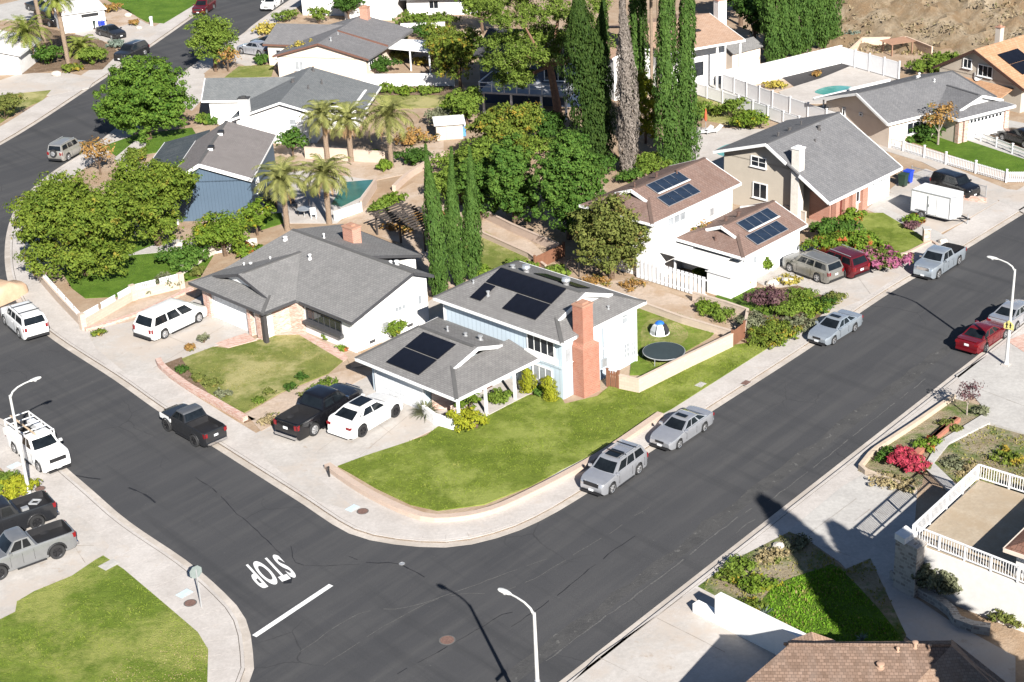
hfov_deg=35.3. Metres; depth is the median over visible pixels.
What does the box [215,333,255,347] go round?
path
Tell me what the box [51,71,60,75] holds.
boulder
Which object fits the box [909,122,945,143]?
shrub
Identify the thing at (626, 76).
dead cypress
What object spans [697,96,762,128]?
lawn
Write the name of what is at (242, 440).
pavement
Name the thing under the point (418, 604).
road seam
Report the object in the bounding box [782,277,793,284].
boulder
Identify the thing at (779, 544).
boulder
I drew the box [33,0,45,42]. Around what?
fan palm
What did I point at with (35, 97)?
lawn
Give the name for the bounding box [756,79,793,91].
garden bed
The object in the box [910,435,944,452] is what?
shrub
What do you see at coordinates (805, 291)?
shrub
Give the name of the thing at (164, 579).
pavement
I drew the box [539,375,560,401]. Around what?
golden cypress
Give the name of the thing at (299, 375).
shrub
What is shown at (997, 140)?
rail fence
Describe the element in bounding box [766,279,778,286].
boulder
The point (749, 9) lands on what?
leafy tree
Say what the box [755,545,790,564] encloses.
shrub
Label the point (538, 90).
house
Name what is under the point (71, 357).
road seam
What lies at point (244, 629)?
gutter
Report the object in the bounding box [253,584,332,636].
stop line
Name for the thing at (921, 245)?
garden kerb
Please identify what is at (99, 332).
shrub
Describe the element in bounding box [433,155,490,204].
leafy tree
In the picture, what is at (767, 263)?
shrub
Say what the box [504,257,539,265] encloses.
shrub
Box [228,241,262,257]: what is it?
shrub
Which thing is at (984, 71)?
window
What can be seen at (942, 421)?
shrub
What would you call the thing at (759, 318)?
shrub
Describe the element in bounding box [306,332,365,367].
garden bed
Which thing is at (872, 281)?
driveway
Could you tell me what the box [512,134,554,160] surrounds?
shrub
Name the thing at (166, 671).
grass
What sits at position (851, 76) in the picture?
patio
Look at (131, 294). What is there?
corner wall
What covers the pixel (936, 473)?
path
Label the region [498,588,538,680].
street lamp
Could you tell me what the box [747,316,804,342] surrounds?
shrub
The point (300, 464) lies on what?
driveway
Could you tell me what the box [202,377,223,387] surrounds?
shrub
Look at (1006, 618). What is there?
shrub
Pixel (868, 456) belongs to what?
planter kerb
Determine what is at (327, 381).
shrub
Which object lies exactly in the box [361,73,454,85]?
garden wall
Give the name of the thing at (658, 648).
driveway
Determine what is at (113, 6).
shrub
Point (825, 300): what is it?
shrub
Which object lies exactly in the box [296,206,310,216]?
patio table
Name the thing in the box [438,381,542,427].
garden bed
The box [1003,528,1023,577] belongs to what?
tile roofed room
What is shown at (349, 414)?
rear window
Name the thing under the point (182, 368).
shrub
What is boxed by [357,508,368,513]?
utility cover
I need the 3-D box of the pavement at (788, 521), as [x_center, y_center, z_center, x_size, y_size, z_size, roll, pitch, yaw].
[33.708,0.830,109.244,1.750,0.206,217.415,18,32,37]
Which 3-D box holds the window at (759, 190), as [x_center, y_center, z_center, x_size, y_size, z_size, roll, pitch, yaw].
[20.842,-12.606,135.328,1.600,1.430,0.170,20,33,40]
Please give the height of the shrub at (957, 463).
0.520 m
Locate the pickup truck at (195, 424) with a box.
[159,402,227,446]
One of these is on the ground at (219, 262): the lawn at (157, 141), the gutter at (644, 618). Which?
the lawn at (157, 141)
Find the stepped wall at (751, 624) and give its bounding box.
[693,592,805,654]
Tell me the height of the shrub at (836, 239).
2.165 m
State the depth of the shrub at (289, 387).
108.80 m
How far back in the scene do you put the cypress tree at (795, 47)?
177.75 m
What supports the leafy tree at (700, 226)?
on the ground at (219, 262)
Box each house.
[0,30,41,74]
[54,0,106,32]
[144,120,276,224]
[188,222,433,352]
[201,66,381,142]
[262,5,431,80]
[301,0,406,19]
[354,260,646,429]
[406,0,477,14]
[473,28,589,119]
[579,157,807,276]
[606,0,745,100]
[713,111,902,223]
[746,639,1004,681]
[813,70,1015,147]
[933,25,1023,112]
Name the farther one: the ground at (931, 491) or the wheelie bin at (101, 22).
the wheelie bin at (101, 22)
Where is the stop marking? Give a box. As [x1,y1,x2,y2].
[246,555,295,587]
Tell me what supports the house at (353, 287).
on the ground at (219, 262)
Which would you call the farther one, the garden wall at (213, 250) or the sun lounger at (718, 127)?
the sun lounger at (718, 127)
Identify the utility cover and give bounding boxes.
[6,461,21,469]
[34,486,45,490]
[98,558,119,569]
[174,588,193,598]
[184,599,196,606]
[344,504,360,512]
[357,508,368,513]
[695,382,706,386]
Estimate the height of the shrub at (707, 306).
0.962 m
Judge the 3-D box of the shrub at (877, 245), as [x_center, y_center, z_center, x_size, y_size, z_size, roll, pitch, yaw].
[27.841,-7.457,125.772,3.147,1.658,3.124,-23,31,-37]
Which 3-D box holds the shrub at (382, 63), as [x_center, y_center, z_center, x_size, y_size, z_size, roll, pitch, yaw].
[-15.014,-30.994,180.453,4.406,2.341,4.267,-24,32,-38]
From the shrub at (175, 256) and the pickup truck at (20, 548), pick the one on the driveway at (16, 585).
the pickup truck at (20, 548)
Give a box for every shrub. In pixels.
[0,92,27,118]
[0,469,21,491]
[0,473,42,499]
[31,44,63,64]
[61,62,84,72]
[77,46,108,63]
[90,328,107,335]
[103,2,123,12]
[105,38,123,47]
[120,145,148,158]
[127,18,139,24]
[153,242,211,271]
[153,271,181,287]
[175,364,191,373]
[184,342,195,350]
[188,265,204,276]
[189,371,206,382]
[193,112,210,124]
[196,332,209,342]
[202,113,217,125]
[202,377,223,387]
[213,387,232,398]
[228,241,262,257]
[250,19,277,34]
[251,395,265,404]
[252,52,268,64]
[256,412,279,425]
[262,387,276,395]
[270,9,300,21]
[282,381,298,391]
[294,370,308,380]
[305,5,332,23]
[306,375,339,389]
[334,344,348,351]
[367,199,396,212]
[369,55,401,73]
[375,158,392,171]
[377,81,396,92]
[378,190,408,204]
[378,218,415,234]
[381,319,407,336]
[387,145,434,164]
[388,84,418,94]
[389,50,413,62]
[391,9,421,23]
[393,126,440,144]
[408,20,431,37]
[408,211,444,226]
[411,12,441,22]
[412,56,431,65]
[418,85,442,95]
[423,105,456,126]
[425,56,439,65]
[430,11,461,25]
[430,148,466,169]
[438,92,456,113]
[446,404,490,432]
[453,393,481,408]
[473,263,493,275]
[483,387,512,404]
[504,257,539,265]
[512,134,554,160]
[532,384,545,396]
[544,262,570,274]
[581,273,611,286]
[589,151,619,174]
[613,167,643,182]
[618,276,647,291]
[619,151,672,174]
[691,101,713,120]
[692,267,706,276]
[694,296,720,315]
[705,306,735,322]
[708,104,725,116]
[714,97,749,116]
[714,566,743,586]
[718,553,756,575]
[727,109,770,127]
[731,571,784,600]
[732,309,778,333]
[737,595,769,610]
[743,283,794,306]
[745,333,780,349]
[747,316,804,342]
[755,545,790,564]
[756,294,812,316]
[761,79,787,87]
[762,256,773,269]
[770,330,799,346]
[773,273,803,284]
[779,313,819,332]
[783,286,819,297]
[784,532,812,551]
[793,296,834,318]
[799,227,882,250]
[808,216,866,236]
[808,295,838,313]
[811,69,822,76]
[819,291,848,304]
[836,207,867,222]
[844,29,860,34]
[848,236,889,247]
[859,244,914,269]
[868,469,907,490]
[874,445,902,462]
[886,443,925,472]
[887,477,918,493]
[899,457,932,473]
[901,212,925,222]
[902,220,921,229]
[904,53,946,72]
[906,134,916,142]
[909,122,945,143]
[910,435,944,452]
[911,563,962,595]
[922,50,960,60]
[934,418,954,425]
[941,454,968,470]
[949,423,963,432]
[956,458,995,481]
[970,404,989,415]
[985,443,1023,467]
[986,608,1023,628]
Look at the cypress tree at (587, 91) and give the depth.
145.45 m
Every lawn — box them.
[0,90,50,122]
[0,556,207,681]
[62,236,212,298]
[104,127,195,155]
[108,0,196,22]
[182,335,342,412]
[224,65,273,77]
[257,213,282,229]
[338,341,767,510]
[375,95,445,108]
[461,231,527,267]
[630,308,712,374]
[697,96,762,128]
[715,288,771,315]
[762,564,903,641]
[860,213,923,252]
[913,136,1023,173]
[935,425,1023,493]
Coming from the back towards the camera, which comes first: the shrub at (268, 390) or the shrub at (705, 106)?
the shrub at (705, 106)
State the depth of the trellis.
124.30 m
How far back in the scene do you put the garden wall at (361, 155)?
152.81 m
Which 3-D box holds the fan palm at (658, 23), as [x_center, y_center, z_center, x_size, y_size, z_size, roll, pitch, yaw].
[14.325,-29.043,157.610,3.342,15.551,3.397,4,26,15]
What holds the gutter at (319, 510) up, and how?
on the road
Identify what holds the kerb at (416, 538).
on the road
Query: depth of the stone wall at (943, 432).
98.81 m
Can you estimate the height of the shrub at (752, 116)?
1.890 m
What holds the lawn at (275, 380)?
on the ground at (219, 262)
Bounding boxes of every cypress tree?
[421,143,450,296]
[443,146,466,285]
[460,145,485,278]
[555,0,617,158]
[594,0,616,154]
[622,0,645,94]
[638,0,649,77]
[651,0,684,164]
[672,0,702,162]
[758,0,786,61]
[777,0,796,58]
[785,0,807,55]
[799,0,821,52]
[811,0,833,48]
[824,0,844,39]
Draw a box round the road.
[0,0,1023,681]
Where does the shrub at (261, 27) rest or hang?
on the ground at (219, 262)
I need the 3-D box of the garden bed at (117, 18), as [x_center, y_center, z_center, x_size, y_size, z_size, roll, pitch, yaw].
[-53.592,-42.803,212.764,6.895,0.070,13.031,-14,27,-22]
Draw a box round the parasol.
[704,109,706,128]
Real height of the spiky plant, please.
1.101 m
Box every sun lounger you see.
[697,125,713,132]
[706,124,722,134]
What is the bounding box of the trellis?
[565,259,579,276]
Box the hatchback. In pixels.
[237,40,267,55]
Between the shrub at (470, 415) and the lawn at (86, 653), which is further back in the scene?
the shrub at (470, 415)
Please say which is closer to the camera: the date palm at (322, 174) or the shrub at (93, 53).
the date palm at (322, 174)
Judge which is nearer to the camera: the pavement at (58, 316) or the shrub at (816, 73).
the pavement at (58, 316)
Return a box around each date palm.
[0,14,54,52]
[61,34,98,59]
[250,155,311,230]
[293,153,352,224]
[299,99,343,160]
[324,100,371,162]
[356,93,418,168]
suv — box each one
[0,300,48,339]
[33,7,56,26]
[114,39,149,60]
[192,0,215,13]
[580,439,647,495]
[782,249,843,283]
[815,244,869,278]
[929,168,980,197]
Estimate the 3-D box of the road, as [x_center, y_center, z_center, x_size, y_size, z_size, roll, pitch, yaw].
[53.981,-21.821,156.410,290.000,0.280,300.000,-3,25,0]
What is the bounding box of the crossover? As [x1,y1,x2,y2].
[326,392,402,439]
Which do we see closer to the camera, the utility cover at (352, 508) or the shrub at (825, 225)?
the utility cover at (352, 508)
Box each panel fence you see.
[695,83,799,122]
[721,72,834,117]
[722,45,841,84]
[841,46,900,78]
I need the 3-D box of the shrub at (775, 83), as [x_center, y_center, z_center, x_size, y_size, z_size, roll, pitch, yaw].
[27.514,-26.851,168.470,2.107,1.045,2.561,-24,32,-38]
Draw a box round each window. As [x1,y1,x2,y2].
[255,177,259,193]
[289,119,296,128]
[294,61,303,70]
[305,307,342,334]
[335,407,357,420]
[363,405,372,415]
[371,402,383,410]
[394,302,407,314]
[417,293,423,306]
[428,0,438,9]
[525,333,554,359]
[532,363,552,382]
[544,65,565,81]
[564,345,572,365]
[601,319,617,327]
[620,313,629,326]
[623,341,631,360]
[630,339,637,358]
[667,211,687,228]
[694,60,703,77]
[750,155,766,169]
[751,181,767,200]
[752,254,757,262]
[856,191,859,203]
[905,120,919,135]
[961,58,971,69]
[976,64,992,78]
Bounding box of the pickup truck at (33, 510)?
[0,490,58,534]
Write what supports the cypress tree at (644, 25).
on the ground at (219, 262)
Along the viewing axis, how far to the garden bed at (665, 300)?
119.34 m
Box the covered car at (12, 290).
[0,279,28,306]
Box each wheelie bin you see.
[97,20,104,25]
[898,172,909,186]
[903,168,914,183]
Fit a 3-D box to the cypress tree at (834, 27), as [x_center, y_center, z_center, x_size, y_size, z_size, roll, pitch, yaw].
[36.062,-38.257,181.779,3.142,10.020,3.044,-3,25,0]
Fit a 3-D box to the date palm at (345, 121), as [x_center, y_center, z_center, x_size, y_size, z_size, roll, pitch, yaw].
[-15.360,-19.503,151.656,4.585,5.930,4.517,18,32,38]
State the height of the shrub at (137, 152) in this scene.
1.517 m
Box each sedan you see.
[24,0,49,10]
[95,24,125,38]
[250,35,267,41]
[260,0,282,9]
[650,405,713,450]
[808,309,862,345]
[955,320,1007,353]
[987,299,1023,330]
[996,127,1023,146]
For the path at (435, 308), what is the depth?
119.86 m
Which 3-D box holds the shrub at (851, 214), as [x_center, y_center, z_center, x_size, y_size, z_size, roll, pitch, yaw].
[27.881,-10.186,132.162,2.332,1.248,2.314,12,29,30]
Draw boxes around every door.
[0,57,10,74]
[211,295,248,331]
[299,123,309,142]
[374,369,425,408]
[446,125,453,139]
[744,51,749,65]
[761,249,768,275]
[770,231,799,270]
[868,176,889,204]
[967,111,1003,139]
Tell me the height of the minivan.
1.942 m
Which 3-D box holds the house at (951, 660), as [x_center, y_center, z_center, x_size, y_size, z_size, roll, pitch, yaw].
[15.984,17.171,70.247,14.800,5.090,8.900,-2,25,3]
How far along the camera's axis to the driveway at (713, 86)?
168.82 m
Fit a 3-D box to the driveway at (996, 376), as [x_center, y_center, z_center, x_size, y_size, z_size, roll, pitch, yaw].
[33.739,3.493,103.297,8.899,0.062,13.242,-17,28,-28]
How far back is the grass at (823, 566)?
84.64 m
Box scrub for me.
[839,0,1023,52]
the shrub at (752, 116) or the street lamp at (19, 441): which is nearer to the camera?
the street lamp at (19, 441)
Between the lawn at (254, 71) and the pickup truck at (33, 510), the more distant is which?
the lawn at (254, 71)
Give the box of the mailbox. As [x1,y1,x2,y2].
[922,226,930,241]
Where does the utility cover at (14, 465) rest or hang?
on the pavement at (164, 579)
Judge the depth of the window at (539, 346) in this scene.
105.55 m
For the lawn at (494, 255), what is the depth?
129.44 m
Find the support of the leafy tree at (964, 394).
on the garden bed at (951, 410)
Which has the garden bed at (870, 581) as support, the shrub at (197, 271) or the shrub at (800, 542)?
the shrub at (800, 542)
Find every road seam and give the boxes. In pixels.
[34,349,81,362]
[129,487,155,502]
[197,478,280,553]
[283,577,291,583]
[291,547,334,565]
[301,559,545,650]
[324,507,648,664]
[349,556,423,576]
[398,612,511,673]
[511,536,634,626]
[546,508,751,660]
[769,379,924,500]
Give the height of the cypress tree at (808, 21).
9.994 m
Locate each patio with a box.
[262,170,369,222]
[691,127,763,169]
[779,66,895,103]
[1010,334,1023,351]
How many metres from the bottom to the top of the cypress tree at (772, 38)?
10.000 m
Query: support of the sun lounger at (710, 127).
on the patio at (712, 141)
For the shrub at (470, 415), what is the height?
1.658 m
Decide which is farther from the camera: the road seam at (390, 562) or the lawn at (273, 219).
the lawn at (273, 219)
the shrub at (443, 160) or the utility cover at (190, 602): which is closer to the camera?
the utility cover at (190, 602)
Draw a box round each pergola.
[369,201,438,251]
[880,36,914,55]
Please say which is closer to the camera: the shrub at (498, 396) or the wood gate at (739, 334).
the shrub at (498, 396)
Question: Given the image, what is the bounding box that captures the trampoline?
[642,342,684,365]
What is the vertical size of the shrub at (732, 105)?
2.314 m
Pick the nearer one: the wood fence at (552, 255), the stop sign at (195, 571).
the stop sign at (195, 571)
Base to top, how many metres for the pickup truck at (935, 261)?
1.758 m
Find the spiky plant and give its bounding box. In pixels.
[409,399,438,417]
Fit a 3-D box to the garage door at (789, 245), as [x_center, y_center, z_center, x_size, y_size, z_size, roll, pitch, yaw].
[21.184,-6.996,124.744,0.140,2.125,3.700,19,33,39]
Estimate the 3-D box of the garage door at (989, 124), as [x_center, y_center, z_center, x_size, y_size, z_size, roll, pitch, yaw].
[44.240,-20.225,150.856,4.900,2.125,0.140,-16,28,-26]
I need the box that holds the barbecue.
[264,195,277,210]
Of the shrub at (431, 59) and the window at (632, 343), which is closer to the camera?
the window at (632, 343)
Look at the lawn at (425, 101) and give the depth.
170.54 m
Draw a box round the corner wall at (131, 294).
[32,268,184,330]
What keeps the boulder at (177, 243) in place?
on the lawn at (141, 268)
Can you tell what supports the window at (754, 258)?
in the house at (673, 203)
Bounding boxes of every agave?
[758,605,773,614]
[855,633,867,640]
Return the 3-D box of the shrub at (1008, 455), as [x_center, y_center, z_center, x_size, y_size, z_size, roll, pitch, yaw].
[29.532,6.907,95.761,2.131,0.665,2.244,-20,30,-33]
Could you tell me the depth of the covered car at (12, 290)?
125.42 m
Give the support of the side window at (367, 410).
in the crossover
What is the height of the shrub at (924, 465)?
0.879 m
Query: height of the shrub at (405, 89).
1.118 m
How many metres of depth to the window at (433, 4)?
205.14 m
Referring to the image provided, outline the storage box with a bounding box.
[705,259,758,298]
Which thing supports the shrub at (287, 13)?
on the ground at (219, 262)
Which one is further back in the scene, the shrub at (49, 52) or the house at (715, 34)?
the shrub at (49, 52)
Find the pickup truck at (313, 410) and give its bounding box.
[273,383,363,440]
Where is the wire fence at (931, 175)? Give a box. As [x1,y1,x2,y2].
[911,165,986,197]
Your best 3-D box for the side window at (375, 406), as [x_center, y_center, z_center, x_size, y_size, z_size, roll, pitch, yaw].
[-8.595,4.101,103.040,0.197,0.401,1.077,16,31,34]
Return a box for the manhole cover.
[439,635,454,644]
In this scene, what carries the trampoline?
on the lawn at (690, 340)
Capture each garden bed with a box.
[17,26,116,74]
[90,283,201,325]
[104,8,139,26]
[142,153,155,164]
[165,357,254,422]
[246,368,371,430]
[282,140,443,179]
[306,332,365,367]
[337,167,542,286]
[378,86,451,94]
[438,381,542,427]
[605,279,740,329]
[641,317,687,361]
[698,532,905,639]
[746,285,834,338]
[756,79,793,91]
[783,63,848,85]
[858,399,981,492]
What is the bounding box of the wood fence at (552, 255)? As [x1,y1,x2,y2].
[533,241,564,266]
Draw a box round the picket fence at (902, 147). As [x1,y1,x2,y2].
[891,138,1023,182]
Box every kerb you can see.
[0,14,244,681]
[10,0,1019,542]
[324,411,662,522]
[568,324,1023,681]
[858,394,955,492]
[901,240,938,255]
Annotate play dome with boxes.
[650,320,669,336]
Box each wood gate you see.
[605,367,619,388]
[731,320,745,344]
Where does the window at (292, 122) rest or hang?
in the house at (273, 105)
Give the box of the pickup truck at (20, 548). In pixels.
[0,519,78,579]
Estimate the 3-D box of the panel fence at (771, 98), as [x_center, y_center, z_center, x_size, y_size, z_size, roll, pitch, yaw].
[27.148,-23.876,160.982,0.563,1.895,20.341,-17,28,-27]
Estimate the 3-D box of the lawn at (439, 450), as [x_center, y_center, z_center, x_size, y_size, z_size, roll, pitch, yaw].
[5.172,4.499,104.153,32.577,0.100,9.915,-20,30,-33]
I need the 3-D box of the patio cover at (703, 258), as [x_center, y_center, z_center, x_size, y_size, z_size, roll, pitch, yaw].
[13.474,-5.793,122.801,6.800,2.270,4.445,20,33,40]
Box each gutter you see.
[0,14,253,681]
[5,0,1023,546]
[559,323,1023,681]
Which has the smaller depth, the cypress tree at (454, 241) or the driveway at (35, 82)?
the cypress tree at (454, 241)
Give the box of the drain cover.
[740,380,751,385]
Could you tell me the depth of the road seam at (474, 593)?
85.78 m
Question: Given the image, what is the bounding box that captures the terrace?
[893,464,1023,631]
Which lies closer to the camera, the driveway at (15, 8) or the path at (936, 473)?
the path at (936, 473)
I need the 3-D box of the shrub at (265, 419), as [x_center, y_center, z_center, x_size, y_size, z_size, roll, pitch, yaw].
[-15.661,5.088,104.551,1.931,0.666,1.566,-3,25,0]
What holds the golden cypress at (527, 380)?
on the garden bed at (477, 424)
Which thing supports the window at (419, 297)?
in the house at (353, 287)
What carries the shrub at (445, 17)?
on the ground at (219, 262)
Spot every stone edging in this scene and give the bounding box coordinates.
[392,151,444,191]
[889,569,990,635]
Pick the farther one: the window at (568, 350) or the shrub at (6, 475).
the window at (568, 350)
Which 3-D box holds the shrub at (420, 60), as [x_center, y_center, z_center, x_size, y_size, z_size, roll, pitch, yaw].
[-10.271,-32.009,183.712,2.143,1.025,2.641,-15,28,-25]
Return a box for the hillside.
[822,0,1023,53]
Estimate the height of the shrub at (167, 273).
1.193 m
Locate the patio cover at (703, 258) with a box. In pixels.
[636,242,732,294]
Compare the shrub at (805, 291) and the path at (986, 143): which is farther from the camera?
the path at (986, 143)
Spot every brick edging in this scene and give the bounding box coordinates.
[84,287,193,330]
[155,357,247,421]
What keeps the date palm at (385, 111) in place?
on the garden bed at (365, 170)
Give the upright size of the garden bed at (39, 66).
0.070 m
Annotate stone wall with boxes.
[909,416,960,454]
[925,417,957,444]
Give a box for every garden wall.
[181,238,256,273]
[304,147,388,162]
[333,203,361,220]
[360,178,376,210]
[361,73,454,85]
[400,22,444,27]
[783,205,806,221]
[849,36,932,54]
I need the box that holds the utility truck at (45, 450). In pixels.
[3,410,70,473]
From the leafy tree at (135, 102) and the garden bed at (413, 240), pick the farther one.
the leafy tree at (135, 102)
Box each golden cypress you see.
[518,368,538,393]
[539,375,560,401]
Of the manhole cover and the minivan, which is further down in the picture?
the manhole cover
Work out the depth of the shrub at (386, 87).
173.43 m
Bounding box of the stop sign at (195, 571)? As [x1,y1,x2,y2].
[189,565,201,606]
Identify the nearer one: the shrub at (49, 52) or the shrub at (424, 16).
the shrub at (49, 52)
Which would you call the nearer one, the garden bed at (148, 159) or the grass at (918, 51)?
the garden bed at (148, 159)
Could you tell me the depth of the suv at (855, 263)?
121.66 m
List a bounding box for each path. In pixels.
[114,141,145,162]
[133,239,195,254]
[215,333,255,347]
[257,331,347,360]
[381,299,443,342]
[872,206,955,244]
[925,413,1023,491]
[968,135,1023,158]
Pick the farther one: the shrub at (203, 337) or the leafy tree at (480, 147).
the leafy tree at (480, 147)
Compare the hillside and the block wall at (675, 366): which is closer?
the block wall at (675, 366)
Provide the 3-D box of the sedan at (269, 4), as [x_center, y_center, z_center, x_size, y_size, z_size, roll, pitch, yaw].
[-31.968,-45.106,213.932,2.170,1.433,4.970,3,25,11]
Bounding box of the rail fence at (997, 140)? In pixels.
[980,131,1023,154]
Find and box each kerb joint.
[3,25,240,681]
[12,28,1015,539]
[663,328,1021,610]
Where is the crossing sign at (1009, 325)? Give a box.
[1004,320,1013,329]
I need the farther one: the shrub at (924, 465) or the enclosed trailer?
the enclosed trailer
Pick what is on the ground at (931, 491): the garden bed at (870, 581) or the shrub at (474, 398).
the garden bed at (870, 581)
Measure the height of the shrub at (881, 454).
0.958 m
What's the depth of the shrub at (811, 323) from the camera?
113.80 m
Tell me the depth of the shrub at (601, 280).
123.06 m
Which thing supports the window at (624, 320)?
in the house at (503, 326)
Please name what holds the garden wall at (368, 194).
on the ground at (219, 262)
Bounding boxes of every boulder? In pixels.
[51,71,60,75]
[174,241,181,246]
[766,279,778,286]
[772,542,783,547]
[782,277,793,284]
[938,238,947,243]
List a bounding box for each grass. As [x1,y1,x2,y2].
[103,628,207,681]
[705,531,904,640]
[864,45,924,54]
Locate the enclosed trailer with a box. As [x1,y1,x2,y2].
[910,183,969,223]
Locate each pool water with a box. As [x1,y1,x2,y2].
[331,180,372,206]
[815,86,850,94]
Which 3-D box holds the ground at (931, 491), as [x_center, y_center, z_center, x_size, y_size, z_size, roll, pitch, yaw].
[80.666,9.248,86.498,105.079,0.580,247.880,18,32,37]
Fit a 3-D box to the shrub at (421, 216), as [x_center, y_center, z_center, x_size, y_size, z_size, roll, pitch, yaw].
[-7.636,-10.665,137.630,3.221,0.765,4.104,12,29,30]
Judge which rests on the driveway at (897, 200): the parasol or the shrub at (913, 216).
the shrub at (913, 216)
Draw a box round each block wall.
[479,230,546,268]
[482,208,559,248]
[596,284,731,335]
[618,333,733,392]
[692,291,748,335]
[963,195,986,202]
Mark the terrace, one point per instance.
(968, 535)
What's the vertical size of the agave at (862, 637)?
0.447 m
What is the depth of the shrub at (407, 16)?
200.27 m
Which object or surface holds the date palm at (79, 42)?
on the garden bed at (39, 66)
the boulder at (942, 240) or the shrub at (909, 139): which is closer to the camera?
the boulder at (942, 240)
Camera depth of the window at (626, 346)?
109.35 m
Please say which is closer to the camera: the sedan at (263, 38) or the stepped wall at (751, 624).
the stepped wall at (751, 624)
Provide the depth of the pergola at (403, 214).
133.50 m
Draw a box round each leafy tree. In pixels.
[2,168,144,281]
[79,135,115,174]
[91,53,197,143]
[104,154,202,245]
[168,156,184,167]
[180,209,251,256]
[183,11,240,71]
[215,42,241,71]
[236,196,276,235]
[273,126,310,158]
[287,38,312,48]
[329,0,366,18]
[421,20,457,65]
[431,25,483,91]
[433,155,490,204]
[443,85,486,126]
[454,0,510,33]
[455,156,499,219]
[458,135,502,168]
[463,101,546,151]
[471,0,616,135]
[484,131,538,224]
[526,103,568,148]
[526,127,608,239]
[565,190,651,278]
[631,68,662,143]
[688,217,711,230]
[727,0,756,25]
[731,0,776,37]
[922,100,958,144]
[956,379,987,414]
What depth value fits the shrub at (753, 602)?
83.12 m
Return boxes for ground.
[0,0,244,680]
[21,0,1023,542]
[816,398,1023,681]
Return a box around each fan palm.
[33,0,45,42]
[38,0,73,63]
[649,0,652,96]
[656,0,659,83]
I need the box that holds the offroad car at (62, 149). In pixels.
[47,136,86,161]
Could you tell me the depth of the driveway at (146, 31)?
204.54 m
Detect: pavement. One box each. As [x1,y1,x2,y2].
[0,5,240,681]
[12,0,1023,539]
[17,217,114,370]
[318,420,664,534]
[670,327,1023,605]
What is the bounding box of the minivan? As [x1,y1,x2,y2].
[132,298,207,340]
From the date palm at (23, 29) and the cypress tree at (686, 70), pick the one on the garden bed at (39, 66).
the date palm at (23, 29)
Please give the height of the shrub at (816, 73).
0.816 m
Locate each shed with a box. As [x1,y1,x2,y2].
[432,114,465,140]
[726,37,763,68]
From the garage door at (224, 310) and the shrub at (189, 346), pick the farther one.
the garage door at (224, 310)
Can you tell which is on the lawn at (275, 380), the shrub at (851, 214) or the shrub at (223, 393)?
the shrub at (223, 393)
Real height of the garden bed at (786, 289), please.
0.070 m
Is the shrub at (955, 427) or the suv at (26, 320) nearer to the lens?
the shrub at (955, 427)
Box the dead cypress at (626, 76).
[614,0,640,171]
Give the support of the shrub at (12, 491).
on the ground at (3, 26)
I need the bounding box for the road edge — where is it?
[494,288,1023,681]
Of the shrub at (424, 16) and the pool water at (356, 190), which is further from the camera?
the shrub at (424, 16)
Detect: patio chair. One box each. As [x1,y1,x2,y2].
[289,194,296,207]
[310,207,316,218]
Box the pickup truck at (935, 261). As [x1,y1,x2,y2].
[913,242,966,279]
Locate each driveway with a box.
[0,0,71,19]
[0,73,94,95]
[0,498,108,618]
[75,20,161,42]
[87,295,248,379]
[182,68,204,110]
[229,52,268,65]
[256,374,437,510]
[573,588,775,681]
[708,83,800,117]
[756,241,900,307]
[790,474,916,581]
[866,169,997,232]
[877,144,1023,212]
[878,573,1014,681]
[956,343,1023,422]
[991,120,1023,135]
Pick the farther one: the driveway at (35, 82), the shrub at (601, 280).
the driveway at (35, 82)
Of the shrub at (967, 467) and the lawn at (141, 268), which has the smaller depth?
the shrub at (967, 467)
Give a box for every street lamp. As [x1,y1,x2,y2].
[9,376,40,494]
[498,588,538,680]
[987,256,1015,366]
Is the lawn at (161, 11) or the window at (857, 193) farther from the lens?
the lawn at (161, 11)
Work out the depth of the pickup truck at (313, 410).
103.25 m
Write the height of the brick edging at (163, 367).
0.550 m
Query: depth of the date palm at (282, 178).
134.42 m
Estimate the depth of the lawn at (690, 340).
113.02 m

